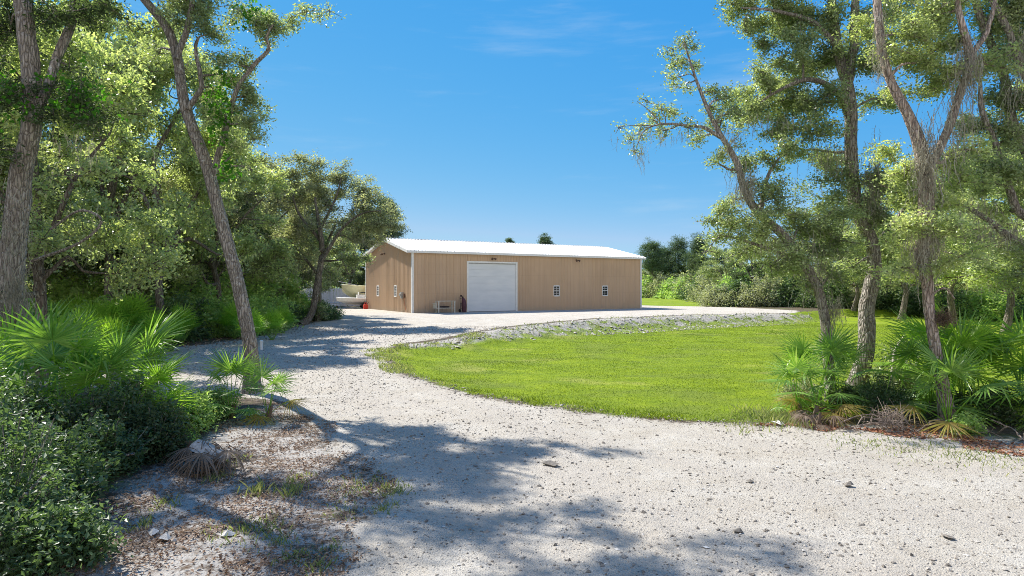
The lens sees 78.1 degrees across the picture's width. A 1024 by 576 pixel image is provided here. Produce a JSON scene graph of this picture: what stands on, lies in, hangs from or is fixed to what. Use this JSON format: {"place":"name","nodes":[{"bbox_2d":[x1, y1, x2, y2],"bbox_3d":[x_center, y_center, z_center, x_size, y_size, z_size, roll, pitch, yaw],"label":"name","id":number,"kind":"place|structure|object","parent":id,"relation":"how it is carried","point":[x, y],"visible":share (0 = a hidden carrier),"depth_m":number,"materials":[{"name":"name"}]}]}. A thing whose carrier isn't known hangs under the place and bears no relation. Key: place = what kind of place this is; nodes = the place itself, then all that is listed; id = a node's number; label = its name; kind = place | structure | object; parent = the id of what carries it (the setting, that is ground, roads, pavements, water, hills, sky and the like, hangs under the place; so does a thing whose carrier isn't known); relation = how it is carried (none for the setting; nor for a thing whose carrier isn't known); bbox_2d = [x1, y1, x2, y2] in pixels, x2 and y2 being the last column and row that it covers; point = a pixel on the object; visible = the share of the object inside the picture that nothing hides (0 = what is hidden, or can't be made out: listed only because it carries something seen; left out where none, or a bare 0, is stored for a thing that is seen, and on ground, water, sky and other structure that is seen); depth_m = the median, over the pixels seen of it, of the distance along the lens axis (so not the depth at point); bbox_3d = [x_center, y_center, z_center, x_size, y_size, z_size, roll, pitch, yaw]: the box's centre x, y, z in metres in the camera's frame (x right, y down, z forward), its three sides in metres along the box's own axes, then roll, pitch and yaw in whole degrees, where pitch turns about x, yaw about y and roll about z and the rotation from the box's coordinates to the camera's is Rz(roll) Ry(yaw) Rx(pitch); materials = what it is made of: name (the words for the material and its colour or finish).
{"place":"outdoors","nodes":[
{"label":"outdoors","id":0,"kind":"place"},
{"bbox_2d":[0,291,1023,575],"bbox_3d":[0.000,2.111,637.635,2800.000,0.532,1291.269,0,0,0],"label":"ground","id":1,"kind":"structure","parent":0,"point":[188,499],"depth_m":6.83,"materials":[{"name":"gravel"}]},
{"bbox_2d":[0,361,88,450],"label":"shrub","id":2,"kind":"object","parent":1,"relation":"on","point":[32,383],"visible":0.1,"depth_m":7.98,"materials":[{"name":"green plant"}]},
{"bbox_2d":[0,359,93,474],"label":"shrub","id":3,"kind":"object","parent":1,"relation":"on","point":[7,416],"visible":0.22,"depth_m":6.74,"materials":[{"name":"green plant"}]},
{"bbox_2d":[0,295,95,410],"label":"palmetto","id":4,"kind":"object","parent":1,"relation":"on","point":[10,326],"visible":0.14,"depth_m":9.54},
{"bbox_2d":[0,396,112,575],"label":"shrub","id":5,"kind":"object","parent":1,"relation":"on","point":[18,501],"visible":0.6,"depth_m":5.55,"materials":[{"name":"green plant"}]},
{"bbox_2d":[0,306,120,419],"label":"palmetto","id":6,"kind":"object","parent":1,"relation":"on","point":[81,391],"visible":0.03,"depth_m":10.83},
{"bbox_2d":[0,419,123,509],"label":"shrub","id":7,"kind":"object","parent":1,"relation":"on","point":[83,473],"visible":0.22,"depth_m":6.54,"materials":[{"name":"green plant"}]},
{"bbox_2d":[0,23,129,286],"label":"oak tree","id":8,"kind":"object","parent":1,"relation":"on","point":[72,203],"visible":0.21,"depth_m":16.20,"materials":[{"name":"green plant"}]},
{"bbox_2d":[0,492,133,575],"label":"shrub","id":9,"kind":"object","parent":1,"relation":"on","point":[56,537],"visible":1,"depth_m":4.96,"materials":[{"name":"green plant"}]},
{"bbox_2d":[0,38,149,300],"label":"oak tree","id":10,"kind":"object","parent":1,"relation":"on","point":[67,260],"visible":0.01,"depth_m":26.77,"materials":[{"name":"green plant"}]},
{"bbox_2d":[1,130,151,283],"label":"oak tree","id":11,"kind":"object","parent":1,"relation":"on","point":[120,191],"visible":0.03,"depth_m":30.83,"materials":[{"name":"green plant"}]},
{"bbox_2d":[27,261,135,305],"bbox_3d":[-20.080,0.885,29.072,5.219,4.510,5.977,0,0,-7],"label":"shrub","id":12,"kind":"object","parent":1,"relation":"on","point":[65,288],"visible":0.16,"depth_m":28.24,"materials":[{"name":"green plant"}]},
{"bbox_2d":[0,301,165,427],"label":"palmetto","id":13,"kind":"object","parent":1,"relation":"on","point":[68,350],"visible":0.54,"depth_m":8.73,"materials":[{"name":"plant"}]},
{"bbox_2d":[24,365,155,462],"bbox_3d":[-5.448,1.677,8.002,1.662,1.440,1.519,0,0,0],"label":"shrub","id":14,"kind":"object","parent":1,"relation":"on","point":[74,415],"visible":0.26,"depth_m":7.96,"materials":[{"name":"green plant"}]},
{"bbox_2d":[2,321,179,443],"bbox_3d":[-5.745,1.445,8.704,2.076,2.073,2.442,0,0,0],"label":"palmetto","id":15,"kind":"object","parent":1,"relation":"on","point":[117,360],"visible":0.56,"depth_m":8.50,"materials":[{"name":"plant"}]},
{"bbox_2d":[0,0,182,404],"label":"oak tree","id":16,"kind":"object","parent":1,"relation":"on","point":[31,95],"visible":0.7,"depth_m":11.32,"materials":[{"name":"green plant"}]},
{"bbox_2d":[0,0,194,379],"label":"oak tree","id":17,"kind":"object","parent":1,"relation":"on","point":[134,235],"visible":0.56,"depth_m":15.59,"materials":[{"name":"green plant"}]},
{"bbox_2d":[56,408,159,480],"bbox_3d":[-4.994,1.872,7.614,1.182,0.937,1.319,0,0,9],"label":"shrub","id":18,"kind":"object","parent":1,"relation":"on","point":[112,441],"visible":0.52,"depth_m":7.45,"materials":[{"name":"green plant"}]},
{"bbox_2d":[0,0,219,304],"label":"oak tree","id":19,"kind":"object","parent":1,"relation":"on","point":[118,42],"visible":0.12,"depth_m":26.96,"materials":[{"name":"green plant"}]},
{"bbox_2d":[84,312,138,344],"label":"palmetto","id":20,"kind":"object","parent":1,"relation":"on","point":[117,321],"visible":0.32,"depth_m":19.57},
{"bbox_2d":[44,308,197,413],"bbox_3d":[-6.296,1.509,10.138,2.633,2.491,2.356,0,0,0],"label":"palmetto","id":21,"kind":"object","parent":1,"relation":"on","point":[156,341],"visible":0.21,"depth_m":10.23,"materials":[{"name":"plant"}]},
{"bbox_2d":[41,166,234,294],"bbox_3d":[-18.785,-2.078,31.049,9.173,8.644,9.756,0,0,37],"label":"oak tree","id":22,"kind":"object","parent":1,"relation":"on","point":[117,204],"visible":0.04,"depth_m":29.58,"materials":[{"name":"green plant"}]},
{"bbox_2d":[114,292,163,344],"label":"palmetto","id":23,"kind":"object","parent":1,"relation":"on","point":[140,305],"visible":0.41,"depth_m":24.52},
{"bbox_2d":[87,370,202,460],"bbox_3d":[-5.102,1.762,8.740,1.725,1.364,1.499,0,0,0],"label":"shrub","id":24,"kind":"object","parent":1,"relation":"on","point":[133,387],"visible":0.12,"depth_m":8.68,"materials":[{"name":"green plant"}]},
{"bbox_2d":[43,35,270,316],"bbox_3d":[-14.870,-4.085,26.577,7.960,12.852,8.694,0,0,2],"label":"oak tree","id":25,"kind":"object","parent":1,"relation":"on","point":[189,221],"visible":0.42,"depth_m":26.12,"materials":[{"name":"green plant"}]},
{"bbox_2d":[120,351,201,442],"bbox_3d":[-5.176,1.719,9.235,1.435,1.633,1.758,0,0,0],"label":"palmetto","id":26,"kind":"object","parent":1,"relation":"on","point":[164,380],"visible":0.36,"depth_m":9.19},
{"bbox_2d":[123,391,200,465],"bbox_3d":[-4.830,1.896,8.462,1.365,1.056,1.158,0,0,-27],"label":"shrub","id":27,"kind":"object","parent":1,"relation":"on","point":[164,427],"visible":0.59,"depth_m":8.32,"materials":[{"name":"green plant"}]},
{"bbox_2d":[139,290,219,343],"bbox_3d":[-14.330,1.417,26.865,3.638,2.643,4.265,0,0,2],"label":"shrub","id":28,"kind":"object","parent":1,"relation":"on","point":[197,333],"visible":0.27,"depth_m":26.85,"materials":[{"name":"green plant"}]},
{"bbox_2d":[166,301,201,343],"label":"palmetto","id":29,"kind":"object","parent":1,"relation":"on","point":[184,315],"visible":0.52,"depth_m":25.57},
{"bbox_2d":[149,274,229,306],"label":"shrub","id":30,"kind":"object","parent":1,"relation":"on","point":[181,288],"visible":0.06,"depth_m":30.54,"materials":[{"name":"green plant"}]},
{"bbox_2d":[153,384,235,431],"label":"shrub","id":31,"kind":"object","parent":1,"relation":"on","point":[200,416],"visible":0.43,"depth_m":9.98,"materials":[{"name":"green plant"}]},
{"bbox_2d":[125,109,271,291],"bbox_3d":[-17.933,-3.807,36.454,8.191,11.808,9.037,0,0,-19],"label":"oak tree","id":32,"kind":"object","parent":1,"relation":"on","point":[169,148],"visible":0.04,"depth_m":35.58,"materials":[{"name":"green plant"}]},
{"bbox_2d":[157,446,252,484],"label":"palmetto","id":33,"kind":"object","parent":1,"relation":"on","point":[200,463],"visible":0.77,"depth_m":7.66,"materials":[{"name":"plant"}]},
{"bbox_2d":[121,120,302,302],"bbox_3d":[-14.412,-2.908,30.743,7.866,10.282,7.202,0,0,-39],"label":"oak tree","id":34,"kind":"object","parent":1,"relation":"on","point":[192,269],"visible":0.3,"depth_m":30.94,"materials":[{"name":"green plant"}]},
{"bbox_2d":[33,402,396,575],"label":"leaf litter","id":35,"kind":"object","parent":1,"relation":"on","point":[224,563],"visible":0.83,"depth_m":6.48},
{"bbox_2d":[186,383,245,421],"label":"shrub","id":36,"kind":"object","parent":1,"relation":"on","point":[222,399],"visible":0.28,"depth_m":10.86,"materials":[{"name":"green plant"}]},
{"bbox_2d":[187,281,252,338],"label":"shrub","id":37,"kind":"object","parent":1,"relation":"on","point":[210,311],"visible":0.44,"depth_m":28.06,"materials":[{"name":"green plant"}]},
{"bbox_2d":[189,439,253,468],"bbox_3d":[-3.720,2.100,7.971,0.751,0.300,0.498,0,0,29],"label":"rock","id":38,"kind":"object","parent":1,"relation":"on","point":[199,446],"visible":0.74,"depth_m":7.99,"materials":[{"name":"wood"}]},
{"bbox_2d":[214,299,239,338],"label":"palmetto","id":39,"kind":"object","parent":1,"relation":"on","point":[230,312],"visible":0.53,"depth_m":27.46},
{"bbox_2d":[198,346,269,421],"bbox_3d":[-4.794,1.704,10.858,1.247,1.505,1.600,0,0,0],"label":"palmetto","id":40,"kind":"object","parent":1,"relation":"on","point":[225,364],"visible":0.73,"depth_m":10.84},
{"bbox_2d":[190,267,280,330],"bbox_3d":[-14.475,0.914,32.157,5.235,3.996,4.571,0,0,15],"label":"shrub","id":41,"kind":"object","parent":1,"relation":"on","point":[224,283],"visible":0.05,"depth_m":31.86,"materials":[{"name":"green plant"}]},
{"bbox_2d":[238,293,289,335],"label":"shrub","id":42,"kind":"object","parent":1,"relation":"on","point":[262,309],"visible":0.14,"depth_m":30.29,"materials":[{"name":"green plant"}]},
{"bbox_2d":[195,144,334,283],"bbox_3d":[-15.554,-3.028,38.081,9.938,10.215,10.569,0,0,-2],"label":"oak tree","id":43,"kind":"object","parent":1,"relation":"on","point":[294,227],"visible":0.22,"depth_m":36.48,"materials":[{"name":"green plant"}]},
{"bbox_2d":[228,354,313,425],"bbox_3d":[-4.129,1.872,10.938,1.347,1.452,1.517,0,0,0],"label":"palmetto","id":44,"kind":"object","parent":1,"relation":"on","point":[275,382],"visible":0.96,"depth_m":10.86,"materials":[{"name":"plant"}]},
{"bbox_2d":[248,280,303,328],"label":"shrub","id":45,"kind":"object","parent":1,"relation":"on","point":[262,288],"visible":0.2,"depth_m":32.80,"materials":[{"name":"green plant"}]},
{"bbox_2d":[243,259,312,318],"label":"shrub","id":46,"kind":"object","parent":1,"relation":"on","point":[288,287],"visible":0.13,"depth_m":37.35,"materials":[{"name":"green plant"}]},
{"bbox_2d":[211,178,350,286],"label":"oak tree","id":47,"kind":"object","parent":1,"relation":"on","point":[337,240],"visible":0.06,"depth_m":44.06,"materials":[{"name":"green plant"}]},
{"bbox_2d":[251,147,416,324],"bbox_3d":[-9.996,-2.831,35.373,9.439,10.147,5.043,0,0,0],"label":"oak tree","id":48,"kind":"object","parent":1,"relation":"on","point":[363,197],"visible":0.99,"depth_m":35.22,"materials":[{"name":"green plant"}]},
{"bbox_2d":[322,226,374,288],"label":"oak tree","id":49,"kind":"object","parent":1,"relation":"on","point":[359,278],"visible":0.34,"depth_m":71.61,"materials":[{"name":"green plant"}]},
{"bbox_2d":[119,312,1023,575],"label":"weeds","id":50,"kind":"object","parent":1,"relation":"on","point":[767,417],"visible":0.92,"depth_m":8.95,"materials":[{"name":"plant"}]},
{"bbox_2d":[728,272,794,306],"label":"shrub","id":51,"kind":"object","parent":1,"relation":"on","point":[758,287],"visible":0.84,"depth_m":62.96,"materials":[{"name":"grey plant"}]},
{"bbox_2d":[788,412,853,431],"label":"palmetto","id":52,"kind":"object","parent":1,"relation":"on","point":[806,418],"visible":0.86,"depth_m":10.26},
{"bbox_2d":[774,392,869,426],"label":"palmetto","id":53,"kind":"object","parent":1,"relation":"on","point":[828,411],"visible":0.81,"depth_m":10.89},
{"bbox_2d":[754,422,1023,455],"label":"red leaf litter","id":54,"kind":"object","parent":1,"relation":"on","point":[969,441],"visible":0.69,"depth_m":9.69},
{"bbox_2d":[862,400,919,431],"bbox_3d":[6.160,2.145,10.247,0.771,0.678,0.717,0,0,-44],"label":"twig tangle","id":55,"kind":"object","parent":1,"relation":"on","point":[890,417],"visible":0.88,"depth_m":10.19,"materials":[{"name":"brown wood"}]},
{"bbox_2d":[820,0,1023,421],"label":"oak tree","id":56,"kind":"object","parent":1,"relation":"on","point":[927,23],"visible":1,"depth_m":10.56,"materials":[{"name":"green plant"}]},
{"bbox_2d":[858,325,1016,420],"bbox_3d":[7.475,1.632,11.299,2.204,2.017,2.093,0,0,0],"label":"palmetto","id":57,"kind":"object","parent":1,"relation":"on","point":[907,352],"visible":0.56,"depth_m":11.37,"materials":[{"name":"plant"}]},
{"bbox_2d":[876,336,1023,440],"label":"palmetto","id":58,"kind":"object","parent":1,"relation":"on","point":[957,368],"visible":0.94,"depth_m":10.08,"materials":[{"name":"plant"}]},
{"bbox_2d":[883,300,1023,428],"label":"palmetto","id":59,"kind":"object","parent":1,"relation":"on","point":[968,336],"visible":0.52,"depth_m":10.98,"materials":[{"name":"plant"}]},
{"bbox_2d":[945,411,994,436],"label":"shrub","id":60,"kind":"object","parent":1,"relation":"on","point":[970,420],"visible":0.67,"depth_m":9.90,"materials":[{"name":"green plant"}]},
{"bbox_2d":[924,382,1023,427],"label":"shrub","id":61,"kind":"object","parent":1,"relation":"on","point":[1003,416],"visible":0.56,"depth_m":10.58,"materials":[{"name":"green plant"}]},
{"bbox_2d":[955,307,1023,425],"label":"palmetto","id":62,"kind":"object","parent":1,"relation":"on","point":[1020,357],"visible":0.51,"depth_m":10.96,"materials":[{"name":"plant"}]},
{"bbox_2d":[0,0,1023,287],"label":"sky","id":63,"kind":"structure","parent":0,"point":[484,120],"materials":[{"name":"blue"}]},
{"bbox_2d":[23,305,1023,575],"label":"gravel road","id":64,"kind":"structure","parent":0,"point":[381,529],"depth_m":7.39,"materials":[{"name":"gravel"}]},
{"bbox_2d":[66,299,115,327],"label":"palmetto","id":65,"kind":"object","parent":64,"relation":"on","point":[98,309],"visible":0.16,"depth_m":22.90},
{"bbox_2d":[94,295,141,343],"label":"palmetto","id":66,"kind":"object","parent":64,"relation":"on","point":[119,308],"visible":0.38,"depth_m":23.72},
{"bbox_2d":[131,309,174,343],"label":"palmetto","id":67,"kind":"object","parent":64,"relation":"on","point":[147,323],"visible":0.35,"depth_m":21.90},
{"bbox_2d":[140,0,346,393],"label":"oak tree","id":68,"kind":"object","parent":64,"relation":"on","point":[261,21],"visible":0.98,"depth_m":13.60,"materials":[{"name":"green plant"}]},
{"bbox_2d":[261,307,288,339],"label":"shrub","id":69,"kind":"object","parent":64,"relation":"on","point":[273,318],"visible":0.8,"depth_m":27.08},
{"bbox_2d":[246,218,375,320],"bbox_3d":[-11.951,-1.161,37.473,8.013,6.664,4.764,0,0,0],"label":"oak tree","id":70,"kind":"object","parent":64,"relation":"on","point":[351,259],"visible":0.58,"depth_m":37.34,"materials":[{"name":"green plant"}]},
{"bbox_2d":[361,237,645,312],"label":"metal barn","id":71,"kind":"structure","parent":64,"relation":"on","point":[480,276],"depth_m":53.74,"materials":[{"name":"beige"}]},
{"bbox_2d":[467,261,517,311],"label":"door","id":72,"kind":"structure","parent":71,"relation":"in","point":[491,286],"depth_m":52.07,"materials":[{"name":"white paint"}]},
{"bbox_2d":[372,298,1023,422],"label":"lawn","id":73,"kind":"structure","parent":0,"point":[883,316],"depth_m":19.66,"materials":[{"name":"plant"}]},
{"bbox_2d":[404,313,813,348],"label":"gravel bank","id":74,"kind":"structure","parent":73,"relation":"on","point":[762,318],"depth_m":39.10,"materials":[{"name":"gravel"}]},
{"bbox_2d":[386,312,850,428],"bbox_3d":[7.912,2.225,33.621,15.718,0.856,45.917,0,0,25],"label":"rubble","id":75,"kind":"object","parent":74,"relation":"on","point":[624,319],"visible":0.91,"depth_m":34.25,"materials":[{"name":"stone"}]},
{"bbox_2d":[635,237,676,280],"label":"pine tree","id":76,"kind":"object","parent":73,"relation":"on","point":[652,253],"visible":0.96,"depth_m":121.02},
{"bbox_2d":[662,234,691,273],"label":"pine tree","id":77,"kind":"object","parent":73,"relation":"on","point":[677,250],"visible":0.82,"depth_m":125.18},
{"bbox_2d":[680,232,714,270],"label":"pine tree","id":78,"kind":"object","parent":73,"relation":"on","point":[694,246],"visible":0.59,"depth_m":119.50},
{"bbox_2d":[679,273,720,302],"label":"shrub","id":79,"kind":"object","parent":73,"relation":"on","point":[700,287],"visible":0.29,"depth_m":83.79,"materials":[{"name":"green plant"}]},
{"bbox_2d":[691,283,741,306],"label":"shrub","id":80,"kind":"object","parent":73,"relation":"on","point":[708,298],"visible":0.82,"depth_m":65.23,"materials":[{"name":"green plant"}]},
{"bbox_2d":[694,245,750,284],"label":"oak tree","id":81,"kind":"object","parent":73,"relation":"on","point":[726,266],"visible":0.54,"depth_m":78.06,"materials":[{"name":"green plant"}]},
{"bbox_2d":[705,276,760,306],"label":"shrub","id":82,"kind":"object","parent":73,"relation":"on","point":[735,285],"visible":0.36,"depth_m":65.28,"materials":[{"name":"green plant"}]},
{"bbox_2d":[610,25,872,401],"bbox_3d":[4.699,-1.492,12.891,5.671,7.730,1.977,0,0,0],"label":"oak tree","id":83,"kind":"object","parent":73,"relation":"on","point":[762,226],"visible":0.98,"depth_m":12.76,"materials":[{"name":"green plant"}]},
{"bbox_2d":[726,231,783,287],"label":"oak tree","id":84,"kind":"object","parent":73,"relation":"on","point":[742,274],"visible":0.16,"depth_m":67.81,"materials":[{"name":"green plant"}]},
{"bbox_2d":[755,274,807,307],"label":"shrub","id":85,"kind":"object","parent":73,"relation":"on","point":[784,288],"visible":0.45,"depth_m":62.80,"materials":[{"name":"green plant"}]},
{"bbox_2d":[759,347,835,413],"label":"palmetto","id":86,"kind":"object","parent":73,"relation":"on","point":[787,368],"visible":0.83,"depth_m":11.29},
{"bbox_2d":[772,376,824,408],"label":"shrub","id":87,"kind":"object","parent":73,"relation":"on","point":[803,388],"visible":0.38,"depth_m":12.29,"materials":[{"name":"green plant"}]},
{"bbox_2d":[750,324,869,418],"bbox_3d":[5.664,1.576,11.935,2.065,1.866,2.034,0,0,0],"label":"palmetto","id":88,"kind":"object","parent":73,"relation":"on","point":[834,347],"visible":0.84,"depth_m":11.81,"materials":[{"name":"plant"}]},
{"bbox_2d":[792,281,860,307],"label":"shrub","id":89,"kind":"object","parent":73,"relation":"on","point":[845,292],"visible":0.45,"depth_m":59.70,"materials":[{"name":"green plant"}]},
{"bbox_2d":[713,0,953,387],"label":"oak tree","id":90,"kind":"object","parent":73,"relation":"on","point":[787,23],"visible":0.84,"depth_m":13.83,"materials":[{"name":"green plant"}]},
{"bbox_2d":[804,208,885,310],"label":"oak tree","id":91,"kind":"object","parent":73,"relation":"on","point":[857,293],"visible":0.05,"depth_m":57.65,"materials":[{"name":"green plant"}]},
{"bbox_2d":[809,334,880,393],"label":"palmetto","id":92,"kind":"object","parent":73,"relation":"on","point":[858,355],"visible":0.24,"depth_m":12.46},
{"bbox_2d":[820,379,880,409],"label":"shrub","id":93,"kind":"object","parent":73,"relation":"on","point":[845,389],"visible":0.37,"depth_m":12.03,"materials":[{"name":"green plant"}]},
{"bbox_2d":[849,370,917,415],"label":"shrub","id":94,"kind":"object","parent":73,"relation":"on","point":[876,392],"visible":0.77,"depth_m":11.45,"materials":[{"name":"green plant"}]},
{"bbox_2d":[875,286,902,310],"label":"shrub","id":95,"kind":"object","parent":73,"relation":"on","point":[886,299],"visible":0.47,"depth_m":57.98,"materials":[{"name":"green plant"}]},
{"bbox_2d":[831,172,961,319],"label":"oak tree","id":96,"kind":"object","parent":73,"relation":"on","point":[904,303],"visible":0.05,"depth_m":51.83,"materials":[{"name":"green plant"}]},
{"bbox_2d":[863,337,933,398],"bbox_3d":[8.438,1.763,13.604,1.561,1.423,1.582,0,0,0],"label":"shrub","id":97,"kind":"object","parent":73,"relation":"on","point":[906,384],"visible":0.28,"depth_m":13.58,"materials":[{"name":"green plant"}]},
{"bbox_2d":[884,287,940,316],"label":"shrub","id":98,"kind":"object","parent":73,"relation":"on","point":[913,304],"visible":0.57,"depth_m":56.19,"materials":[{"name":"green plant"}]},
{"bbox_2d":[862,310,1018,409],"bbox_3d":[8.324,1.502,12.371,2.498,2.278,2.479,0,0,0],"label":"palmetto","id":99,"kind":"object","parent":73,"relation":"on","point":[919,326],"visible":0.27,"depth_m":12.26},
{"bbox_2d":[876,139,1013,326],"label":"oak tree","id":100,"kind":"object","parent":73,"relation":"on","point":[950,299],"visible":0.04,"depth_m":41.83,"materials":[{"name":"green plant"}]},
{"bbox_2d":[934,288,981,319],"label":"shrub","id":101,"kind":"object","parent":73,"relation":"on","point":[945,305],"visible":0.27,"depth_m":53.63,"materials":[{"name":"green plant"}]},
{"bbox_2d":[918,144,1023,331],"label":"oak tree","id":102,"kind":"object","parent":73,"relation":"on","point":[1010,305],"visible":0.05,"depth_m":35.91,"materials":[{"name":"green plant"}]},
{"bbox_2d":[934,141,1023,301],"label":"oak tree","id":103,"kind":"object","parent":73,"relation":"on","point":[1018,224],"visible":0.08,"depth_m":28.70,"materials":[{"name":"green plant"}]},
{"bbox_2d":[936,0,1023,296],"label":"oak tree","id":104,"kind":"object","parent":73,"relation":"on","point":[1007,24],"visible":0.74,"depth_m":12.51,"materials":[{"name":"green plant"}]},
{"bbox_2d":[955,282,1016,320],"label":"shrub","id":105,"kind":"object","parent":73,"relation":"on","point":[985,298],"visible":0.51,"depth_m":51.61,"materials":[{"name":"green plant"}]},
{"bbox_2d":[961,78,1023,290],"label":"oak tree","id":106,"kind":"object","parent":73,"relation":"on","point":[982,276],"visible":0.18,"depth_m":25.17,"materials":[{"name":"green plant"}]},
{"bbox_2d":[974,293,1022,320],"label":"shrub","id":107,"kind":"object","parent":73,"relation":"on","point":[1000,305],"visible":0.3,"depth_m":49.93,"materials":[{"name":"green plant"}]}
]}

